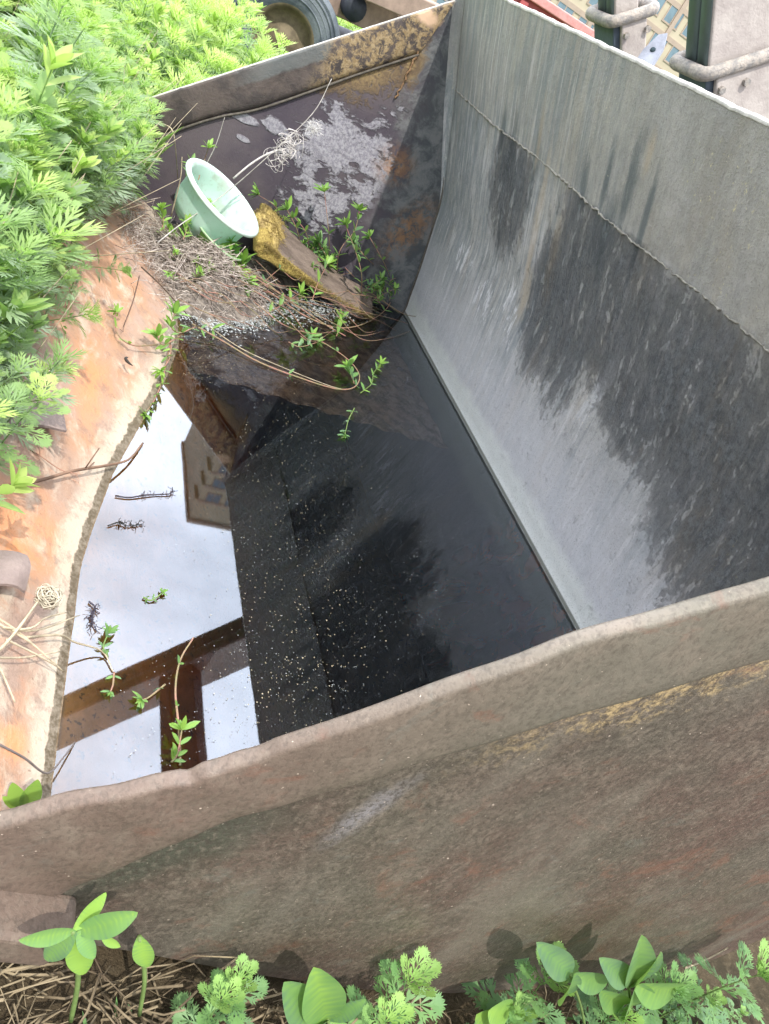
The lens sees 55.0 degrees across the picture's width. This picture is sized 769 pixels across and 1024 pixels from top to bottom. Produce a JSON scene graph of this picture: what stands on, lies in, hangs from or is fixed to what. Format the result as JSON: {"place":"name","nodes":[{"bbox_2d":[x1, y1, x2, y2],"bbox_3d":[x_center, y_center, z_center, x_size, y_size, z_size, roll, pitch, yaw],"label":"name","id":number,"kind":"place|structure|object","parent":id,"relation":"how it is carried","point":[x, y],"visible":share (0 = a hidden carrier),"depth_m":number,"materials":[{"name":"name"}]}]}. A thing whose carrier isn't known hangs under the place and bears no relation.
{"place":"outdoors","nodes":[
{"label":"outdoors","id":0,"kind":"place"},
{"bbox_2d":[0,0,290,248],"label":"weed field","id":1,"kind":"structure","parent":0,"point":[213,44],"depth_m":3.26,"materials":[{"name":"green plant"}]},
{"bbox_2d":[343,230,373,263],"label":"creeping weed","id":2,"kind":"object","parent":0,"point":[355,240],"visible":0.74,"depth_m":2.88,"materials":[{"name":"green plant"}]},
{"bbox_2d":[0,0,768,1023],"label":"ground","id":3,"kind":"structure","parent":0,"point":[122,964],"depth_m":1.08,"materials":[{"name":"soil"}]},
{"bbox_2d":[2,779,41,807],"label":"broadleaf weed","id":4,"kind":"object","parent":3,"relation":"on","point":[17,796],"visible":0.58,"depth_m":0.87,"materials":[{"name":"green plant"}]},
{"bbox_2d":[19,892,137,1022],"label":"broadleaf weed","id":5,"kind":"object","parent":3,"relation":"on","point":[75,946],"visible":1,"depth_m":0.71,"materials":[{"name":"green plant"}]},
{"bbox_2d":[0,0,171,500],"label":"mugwort thicket","id":6,"kind":"object","parent":3,"relation":"on","point":[60,41],"visible":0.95,"depth_m":1.39,"materials":[{"name":"green plant"}]},
{"bbox_2d":[0,6,183,344],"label":"long grass","id":7,"kind":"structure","parent":3,"relation":"on","point":[164,139],"depth_m":2.12,"materials":[{"name":"green plant"}]},
{"bbox_2d":[0,0,199,366],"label":"dry thicket stems","id":8,"kind":"object","parent":3,"relation":"on","point":[106,216],"visible":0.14,"depth_m":1.77,"materials":[{"name":"plant"}]},
{"bbox_2d":[132,934,153,1016],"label":"broadleaf weed","id":9,"kind":"object","parent":3,"relation":"on","point":[143,954],"visible":1,"depth_m":0.82,"materials":[{"name":"green plant"}]},
{"bbox_2d":[169,973,246,1023],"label":"mugwort plant","id":10,"kind":"object","parent":3,"relation":"on","point":[180,998],"visible":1,"depth_m":0.94,"materials":[{"name":"green plant"}]},
{"bbox_2d":[182,953,268,1023],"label":"mugwort plant","id":11,"kind":"object","parent":3,"relation":"on","point":[262,986],"visible":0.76,"depth_m":0.98,"materials":[{"name":"green plant"}]},
{"bbox_2d":[108,0,362,57],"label":"distant weeds","id":12,"kind":"object","parent":3,"relation":"on","point":[346,24],"depth_m":4.63,"materials":[{"name":"green plant"}]},
{"bbox_2d":[0,955,633,1023],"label":"dead grass litter","id":13,"kind":"object","parent":3,"relation":"on","point":[113,1018],"visible":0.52,"depth_m":0.92,"materials":[{"name":"plant"}]},
{"bbox_2d":[536,942,630,1023],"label":"broadleaf weed","id":14,"kind":"object","parent":13,"relation":"on","point":[558,963],"visible":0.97,"depth_m":1.28,"materials":[{"name":"green plant"}]},
{"bbox_2d":[282,967,365,1023],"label":"broadleaf weed","id":15,"kind":"object","parent":3,"relation":"on","point":[319,997],"visible":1,"depth_m":1.02,"materials":[{"name":"green plant"}]},
{"bbox_2d":[233,0,438,56],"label":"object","id":16,"kind":"structure","parent":3,"relation":"on","point":[304,23],"depth_m":5.51,"materials":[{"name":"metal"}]},
{"bbox_2d":[346,984,415,1023],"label":"mugwort plant","id":17,"kind":"object","parent":3,"relation":"on","point":[400,1001],"visible":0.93,"depth_m":1.11,"materials":[{"name":"green plant"}]},
{"bbox_2d":[0,0,768,992],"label":"loader bucket","id":18,"kind":"object","parent":3,"relation":"on","point":[570,238],"visible":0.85,"depth_m":1.56,"materials":[{"name":"beige metal"}]},
{"bbox_2d":[0,665,15,702],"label":"straw","id":19,"kind":"object","parent":18,"relation":"on","point":[5,680],"visible":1,"depth_m":0.96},
{"bbox_2d":[0,457,39,513],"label":"mugwort plant","id":20,"kind":"object","parent":18,"relation":"on","point":[21,480],"visible":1,"depth_m":1.00,"materials":[{"name":"green plant"}]},
{"bbox_2d":[0,618,50,660],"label":"straw","id":21,"kind":"object","parent":18,"relation":"on","point":[19,632],"visible":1,"depth_m":1.04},
{"bbox_2d":[0,651,60,658],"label":"straw","id":22,"kind":"object","parent":18,"relation":"on","point":[3,657],"visible":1,"depth_m":1.02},
{"bbox_2d":[5,638,57,666],"bbox_3d":[-0.493,0.199,1.034,0.077,0.052,0.009,14,36,-29],"label":"straw","id":23,"kind":"object","parent":18,"relation":"on","point":[24,648],"visible":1,"depth_m":1.02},
{"bbox_2d":[0,623,62,671],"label":"straw","id":24,"kind":"object","parent":18,"relation":"on","point":[25,639],"visible":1,"depth_m":1.04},
{"bbox_2d":[11,612,66,631],"bbox_3d":[-0.497,0.161,1.074,0.011,0.042,0.111,37,31,7],"label":"straw","id":25,"kind":"object","parent":18,"relation":"on","point":[34,626],"visible":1,"depth_m":1.06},
{"bbox_2d":[2,615,79,631],"bbox_3d":[-0.495,0.163,1.082,0.014,0.072,0.151,40,32,12],"label":"straw","id":26,"kind":"object","parent":18,"relation":"on","point":[6,627],"visible":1,"depth_m":1.06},
{"bbox_2d":[2,348,80,393],"bbox_3d":[-0.637,-0.220,1.251,0.212,0.192,0.118,1,43,-41],"label":"mugwort plant","id":27,"kind":"object","parent":18,"relation":"on","point":[70,370],"visible":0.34,"depth_m":1.26,"materials":[{"name":"green plant"}]},
{"bbox_2d":[34,583,62,609],"bbox_3d":[-0.499,0.127,1.099,0.041,0.044,0.040,14,36,-29],"label":"root knot","id":28,"kind":"object","parent":18,"relation":"attached to","point":[53,600],"visible":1,"depth_m":1.09,"materials":[{"name":"plant"}]},
{"bbox_2d":[0,593,43,650],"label":"straw","id":29,"kind":"object","parent":28,"relation":"attached to","point":[6,642],"visible":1,"depth_m":1.03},
{"bbox_2d":[24,292,104,346],"bbox_3d":[-0.655,-0.356,1.380,0.253,0.168,0.137,14,36,-29],"label":"mugwort plant","id":30,"kind":"object","parent":18,"relation":"on","point":[95,309],"visible":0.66,"depth_m":1.40,"materials":[{"name":"green plant"}]},
{"bbox_2d":[0,442,143,485],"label":"twig","id":31,"kind":"object","parent":18,"relation":"on","point":[80,469],"visible":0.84,"depth_m":1.42,"materials":[{"name":"wood"}]},
{"bbox_2d":[48,247,132,283],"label":"mugwort plant","id":32,"kind":"object","parent":18,"relation":"on","point":[127,270],"visible":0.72,"depth_m":1.71,"materials":[{"name":"green plant"}]},
{"bbox_2d":[107,302,157,346],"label":"creeping weed","id":33,"kind":"object","parent":18,"relation":"on","point":[116,309],"visible":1,"depth_m":1.82,"materials":[{"name":"green plant"}]},
{"bbox_2d":[142,323,182,349],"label":"creeping weed","id":34,"kind":"object","parent":18,"relation":"on","point":[157,332],"visible":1,"depth_m":1.90,"materials":[{"name":"green plant"}]},
{"bbox_2d":[151,345,176,382],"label":"creeping weed","id":35,"kind":"object","parent":18,"relation":"in","point":[160,373],"visible":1,"depth_m":1.86,"materials":[{"name":"green plant"}]},
{"bbox_2d":[141,266,197,326],"bbox_3d":[-0.613,-0.612,2.115,0.205,0.090,0.038,29,31,-6],"label":"twig","id":36,"kind":"object","parent":18,"relation":"on","point":[148,273],"visible":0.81,"depth_m":2.10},
{"bbox_2d":[360,229,390,276],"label":"creeping weed","id":37,"kind":"object","parent":18,"relation":"in","point":[369,233],"visible":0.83,"depth_m":2.89,"materials":[{"name":"green plant"}]},
{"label":"water","id":38,"kind":"structure","parent":18,"relation":"in","visible":0},
{"bbox_2d":[0,743,74,773],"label":"floating twig","id":39,"kind":"object","parent":38,"relation":"on","point":[26,759],"visible":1,"depth_m":0.97,"materials":[{"name":"wood"}]},
{"bbox_2d":[26,634,112,671],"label":"floating twig","id":40,"kind":"object","parent":38,"relation":"on","point":[48,635],"visible":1,"depth_m":1.14,"materials":[{"name":"plant"}]},
{"bbox_2d":[83,601,103,632],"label":"floating twig","id":41,"kind":"object","parent":38,"relation":"on","point":[92,613],"visible":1,"depth_m":1.24,"materials":[{"name":"wood"}]},
{"bbox_2d":[98,622,118,657],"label":"creeping weed","id":42,"kind":"object","parent":38,"relation":"on","point":[110,630],"visible":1,"depth_m":1.22,"materials":[{"name":"green plant"}]},
{"bbox_2d":[100,672,120,699],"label":"creeping weed","id":43,"kind":"object","parent":38,"relation":"on","point":[110,693],"visible":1,"depth_m":1.16,"materials":[{"name":"green plant"}]},
{"bbox_2d":[108,519,144,530],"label":"floating twig","id":44,"kind":"object","parent":38,"relation":"on","point":[124,524],"visible":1,"depth_m":1.44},
{"bbox_2d":[115,487,177,498],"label":"floating twig","id":45,"kind":"object","parent":38,"relation":"on","point":[153,494],"visible":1,"depth_m":1.54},
{"bbox_2d":[132,684,165,711],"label":"creeping weed","id":46,"kind":"object","parent":38,"relation":"on","point":[140,702],"visible":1,"depth_m":1.17,"materials":[{"name":"green plant"}]},
{"bbox_2d":[139,336,171,424],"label":"creeping weed","id":47,"kind":"object","parent":38,"relation":"on","point":[144,414],"visible":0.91,"depth_m":1.84,"materials":[{"name":"green plant"}]},
{"bbox_2d":[143,588,167,604],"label":"creeping weed","id":48,"kind":"object","parent":38,"relation":"on","point":[153,596],"visible":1,"depth_m":1.34,"materials":[{"name":"green plant"}]},
{"bbox_2d":[163,297,198,334],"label":"creeping weed","id":49,"kind":"object","parent":38,"relation":"on","point":[176,308],"visible":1,"depth_m":1.99,"materials":[{"name":"green plant"}]},
{"bbox_2d":[174,637,193,765],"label":"plant stem","id":50,"kind":"object","parent":38,"relation":"on","point":[179,658],"visible":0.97,"depth_m":1.20,"materials":[{"name":"brown plant"}]},
{"bbox_2d":[169,716,199,762],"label":"creeping weed","id":51,"kind":"object","parent":38,"relation":"on","point":[183,724],"visible":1,"depth_m":1.14,"materials":[{"name":"green plant"}]},
{"bbox_2d":[115,191,285,323],"bbox_3d":[-0.584,-0.827,2.438,0.668,0.227,0.852,14,36,-29],"label":"dead straw","id":52,"kind":"object","parent":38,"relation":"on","point":[189,247],"visible":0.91,"depth_m":2.33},
{"bbox_2d":[151,202,171,227],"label":"creeping weed","id":53,"kind":"object","parent":52,"relation":"on","point":[162,211],"visible":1,"depth_m":2.27,"materials":[{"name":"green plant"}]},
{"bbox_2d":[178,213,192,239],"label":"creeping weed","id":54,"kind":"object","parent":52,"relation":"on","point":[185,223],"visible":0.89,"depth_m":2.35,"materials":[{"name":"green plant"}]},
{"bbox_2d":[235,248,256,273],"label":"creeping weed","id":55,"kind":"object","parent":52,"relation":"on","point":[245,258],"visible":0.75,"depth_m":2.52,"materials":[{"name":"green plant"}]},
{"bbox_2d":[201,321,340,388],"bbox_3d":[-0.328,-0.479,2.263,0.487,0.050,0.034,20,33,-20],"label":"creeping weed","id":56,"kind":"object","parent":38,"relation":"on","point":[216,326],"visible":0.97,"depth_m":2.22,"materials":[{"name":"plant"}]},
{"bbox_2d":[192,323,359,389],"bbox_3d":[-0.292,-0.483,2.325,0.322,0.048,0.576,45,33,19],"label":"creeping weed","id":57,"kind":"object","parent":38,"relation":"on","point":[290,371],"visible":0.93,"depth_m":2.26,"materials":[{"name":"brown plant"}]},
{"bbox_2d":[179,288,384,356],"bbox_3d":[-0.338,-0.754,2.680,0.366,0.009,1.514,39,32,11],"label":"floating foam","id":58,"kind":"object","parent":38,"relation":"on","point":[252,324],"visible":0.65,"depth_m":2.51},
{"bbox_2d":[266,281,308,317],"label":"creeping weed","id":59,"kind":"object","parent":38,"relation":"on","point":[301,291],"visible":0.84,"depth_m":2.62,"materials":[{"name":"green plant"}]},
{"bbox_2d":[171,331,406,732],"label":"brown scum dust","id":60,"kind":"object","parent":38,"relation":"on","point":[279,561],"visible":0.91,"depth_m":1.53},
{"bbox_2d":[234,261,345,335],"bbox_3d":[-0.339,-0.776,2.641,0.483,0.073,0.033,26,32,-12],"label":"creeping weed","id":61,"kind":"object","parent":38,"relation":"on","point":[292,302],"visible":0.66,"depth_m":2.66,"materials":[{"name":"brown plant"}]},
{"bbox_2d":[253,301,334,333],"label":"creeping weed","id":62,"kind":"object","parent":38,"relation":"on","point":[287,326],"visible":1,"depth_m":2.34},
{"bbox_2d":[153,224,448,448],"bbox_3d":[-0.387,-0.719,2.513,1.200,0.151,1.010,14,36,-29],"label":"silt heap","id":63,"kind":"object","parent":38,"relation":"on","point":[386,404],"visible":0.5,"depth_m":2.44,"materials":[{"name":"soil"}]},
{"bbox_2d":[197,227,241,260],"bbox_3d":[-0.560,-0.905,2.486,0.183,0.100,0.192,14,36,-29],"label":"green dish","id":64,"kind":"object","parent":63,"relation":"on","point":[202,234],"visible":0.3,"depth_m":2.42,"materials":[{"name":"green plastic"}]},
{"bbox_2d":[173,158,258,247],"bbox_3d":[-0.556,-1.007,2.477,0.291,0.220,0.304,14,36,-29],"label":"wash basin","id":65,"kind":"object","parent":64,"relation":"on","point":[231,214],"visible":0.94,"depth_m":2.44,"materials":[{"name":"green plastic"}]},
{"bbox_2d":[157,79,331,243],"bbox_3d":[-0.458,-1.124,2.287,0.112,0.562,0.588,38,31,9],"label":"dry stalk","id":66,"kind":"object","parent":65,"relation":"in","point":[248,173],"visible":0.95,"depth_m":2.40,"materials":[{"name":"plant"}]},
{"bbox_2d":[233,128,304,178],"bbox_3d":[-0.377,-1.177,2.437,0.182,0.228,0.132,14,36,-29],"label":"root tangle","id":67,"kind":"object","parent":66,"relation":"attached to","point":[268,153],"visible":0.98,"depth_m":2.43,"materials":[{"name":"plant"}]},
{"bbox_2d":[305,118,323,137],"bbox_3d":[-0.230,-1.262,2.436,0.068,0.062,0.068,28,31,-7],"label":"seed fluff","id":68,"kind":"object","parent":66,"relation":"attached to","point":[313,128],"visible":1,"depth_m":2.43,"materials":[{"name":"plant"}]},
{"bbox_2d":[219,235,242,255],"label":"creeping weed","id":69,"kind":"object","parent":64,"relation":"in","point":[230,242],"visible":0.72,"depth_m":2.46,"materials":[{"name":"green plant"}]},
{"bbox_2d":[241,273,258,291],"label":"creeping weed","id":70,"kind":"object","parent":63,"relation":"on","point":[252,279],"visible":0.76,"depth_m":2.47,"materials":[{"name":"green plant"}]},
{"bbox_2d":[112,384,491,776],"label":"floating specks","id":71,"kind":"object","parent":38,"relation":"on","point":[252,630],"visible":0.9,"depth_m":1.36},
{"bbox_2d":[288,335,324,352],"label":"creeping weed","id":72,"kind":"object","parent":38,"relation":"on","point":[308,342],"visible":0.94,"depth_m":2.47,"materials":[{"name":"green plant"}]},
{"bbox_2d":[300,327,321,346],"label":"creeping weed","id":73,"kind":"object","parent":38,"relation":"on","point":[313,335],"visible":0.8,"depth_m":2.51,"materials":[{"name":"green plant"}]},
{"bbox_2d":[253,202,374,320],"bbox_3d":[-0.255,-0.929,2.798,0.590,0.248,0.203,14,36,-29],"label":"wooden plank","id":74,"kind":"object","parent":38,"relation":"on","point":[276,242],"visible":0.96,"depth_m":2.74,"materials":[{"name":"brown wood"}]},
{"bbox_2d":[248,181,288,227],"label":"creeping weed","id":75,"kind":"object","parent":74,"relation":"on","point":[255,190],"visible":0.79,"depth_m":2.67,"materials":[{"name":"green plant"}]},
{"bbox_2d":[274,195,306,243],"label":"creeping weed","id":76,"kind":"object","parent":74,"relation":"on","point":[288,204],"visible":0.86,"depth_m":2.71,"materials":[{"name":"green plant"}]},
{"bbox_2d":[284,207,316,249],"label":"creeping weed","id":77,"kind":"object","parent":74,"relation":"on","point":[298,219],"visible":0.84,"depth_m":2.74,"materials":[{"name":"green plant"}]},
{"bbox_2d":[304,230,340,270],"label":"creeping weed","id":78,"kind":"object","parent":74,"relation":"on","point":[319,239],"visible":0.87,"depth_m":2.83,"materials":[{"name":"green plant"}]},
{"bbox_2d":[309,254,337,299],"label":"creeping weed","id":79,"kind":"object","parent":74,"relation":"on","point":[328,260],"visible":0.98,"depth_m":2.78,"materials":[{"name":"green plant"}]},
{"bbox_2d":[313,182,334,255],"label":"creeping weed","id":80,"kind":"object","parent":74,"relation":"on","point":[325,187],"visible":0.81,"depth_m":2.72,"materials":[{"name":"green plant"}]},
{"bbox_2d":[332,202,366,271],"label":"creeping weed","id":81,"kind":"object","parent":74,"relation":"on","point":[359,207],"visible":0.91,"depth_m":2.79,"materials":[{"name":"green plant"}]},
{"bbox_2d":[335,211,368,292],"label":"creeping weed","id":82,"kind":"object","parent":74,"relation":"on","point":[347,220],"visible":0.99,"depth_m":2.75,"materials":[{"name":"green plant"}]},
{"bbox_2d":[366,270,386,292],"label":"creeping weed","id":83,"kind":"object","parent":74,"relation":"on","point":[381,276],"visible":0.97,"depth_m":2.98,"materials":[{"name":"green plant"}]},
{"bbox_2d":[237,273,390,328],"bbox_3d":[-0.191,-0.797,2.800,0.957,0.080,0.250,-11,52,-49],"label":"creeping weed","id":84,"kind":"object","parent":38,"relation":"on","point":[320,322],"visible":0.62,"depth_m":2.67,"materials":[{"name":"brown plant"}]},
{"bbox_2d":[334,308,348,338],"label":"creeping weed","id":85,"kind":"object","parent":38,"relation":"on","point":[339,321],"visible":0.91,"depth_m":2.73,"materials":[{"name":"green plant"}]},
{"bbox_2d":[335,355,358,383],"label":"creeping weed","id":86,"kind":"object","parent":38,"relation":"on","point":[348,367],"visible":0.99,"depth_m":2.44,"materials":[{"name":"green plant"}]},
{"bbox_2d":[337,408,356,440],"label":"creeping weed","id":87,"kind":"object","parent":38,"relation":"on","point":[343,436],"visible":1,"depth_m":2.16,"materials":[{"name":"green plant"}]},
{"bbox_2d":[360,355,388,393],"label":"creeping weed","id":88,"kind":"object","parent":38,"relation":"on","point":[381,361],"visible":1,"depth_m":2.58,"materials":[{"name":"green plant"}]},
{"bbox_2d":[376,282,400,302],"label":"creeping weed","id":89,"kind":"object","parent":38,"relation":"on","point":[382,297],"visible":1,"depth_m":2.92,"materials":[{"name":"green plant"}]},
{"bbox_2d":[324,946,446,1023],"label":"mugwort plant","id":90,"kind":"object","parent":3,"relation":"on","point":[436,1004],"visible":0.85,"depth_m":1.17,"materials":[{"name":"green plant"}]},
{"bbox_2d":[82,994,764,1023],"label":"weeds","id":91,"kind":"object","parent":3,"relation":"on","point":[671,1020],"visible":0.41,"depth_m":1.73,"materials":[{"name":"green plant"}]},
{"bbox_2d":[475,999,525,1023],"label":"broadleaf weed","id":92,"kind":"object","parent":3,"relation":"on","point":[498,1013],"visible":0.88,"depth_m":1.31,"materials":[{"name":"green plant"}]},
{"bbox_2d":[466,990,537,1023],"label":"mugwort plant","id":93,"kind":"object","parent":3,"relation":"on","point":[521,997],"visible":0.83,"depth_m":1.35,"materials":[{"name":"green plant"}]},
{"bbox_2d":[461,941,579,1023],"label":"mugwort plant","id":94,"kind":"object","parent":3,"relation":"on","point":[524,975],"visible":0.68,"depth_m":1.38,"materials":[{"name":"green plant"}]},
{"bbox_2d":[513,0,593,37],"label":"red trailer body","id":95,"kind":"object","parent":3,"relation":"on","point":[548,8],"visible":0.06,"depth_m":6.35,"materials":[{"name":"paint"}]},
{"bbox_2d":[432,0,688,77],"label":"apartment building","id":96,"kind":"structure","parent":3,"relation":"on","point":[670,18],"depth_m":75.32,"materials":[{"name":"concrete"}]},
{"bbox_2d":[556,1,574,15],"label":"window","id":97,"kind":"structure","parent":96,"relation":"in","point":[559,4],"depth_m":72.40,"materials":[{"name":"blue glass"}]},
{"bbox_2d":[663,46,679,63],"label":"window","id":98,"kind":"structure","parent":96,"relation":"in","point":[673,50],"depth_m":77.67,"materials":[{"name":"blue glass"}]},
{"bbox_2d":[662,4,684,30],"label":"window","id":99,"kind":"structure","parent":96,"relation":"in","point":[672,11],"depth_m":75.26,"materials":[{"name":"blue glass"}]},
{"bbox_2d":[525,982,645,1023],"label":"mugwort plant","id":100,"kind":"object","parent":3,"relation":"on","point":[589,1001],"visible":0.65,"depth_m":1.50,"materials":[{"name":"green plant"}]},
{"bbox_2d":[585,0,659,57],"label":"steel post","id":101,"kind":"object","parent":3,"relation":"on","point":[620,25],"visible":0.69,"depth_m":2.95,"materials":[{"name":"metal"}]},
{"bbox_2d":[599,935,686,1023],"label":"broadleaf weed","id":102,"kind":"object","parent":3,"relation":"on","point":[645,963],"visible":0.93,"depth_m":1.33,"materials":[{"name":"green plant"}]},
{"bbox_2d":[599,960,703,1023],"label":"mugwort plant","id":103,"kind":"object","parent":3,"relation":"on","point":[681,990],"visible":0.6,"depth_m":1.51,"materials":[{"name":"green plant"}]},
{"bbox_2d":[668,980,727,1023],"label":"mugwort plant","id":104,"kind":"object","parent":3,"relation":"on","point":[718,997],"visible":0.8,"depth_m":1.63,"materials":[{"name":"green plant"}]},
{"bbox_2d":[659,938,768,1023],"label":"mugwort plant","id":105,"kind":"object","parent":3,"relation":"on","point":[745,991],"visible":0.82,"depth_m":1.60,"materials":[{"name":"green plant"}]},
{"bbox_2d":[669,0,768,118],"bbox_3d":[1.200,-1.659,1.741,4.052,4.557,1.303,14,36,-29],"label":"steel post","id":106,"kind":"object","parent":3,"relation":"on","point":[725,54],"visible":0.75,"depth_m":2.47,"materials":[{"name":"metal"}]},
{"bbox_2d":[719,1005,748,1023],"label":"mugwort plant","id":107,"kind":"object","parent":3,"relation":"on","point":[736,1016],"visible":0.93,"depth_m":1.77,"materials":[{"name":"green plant"}]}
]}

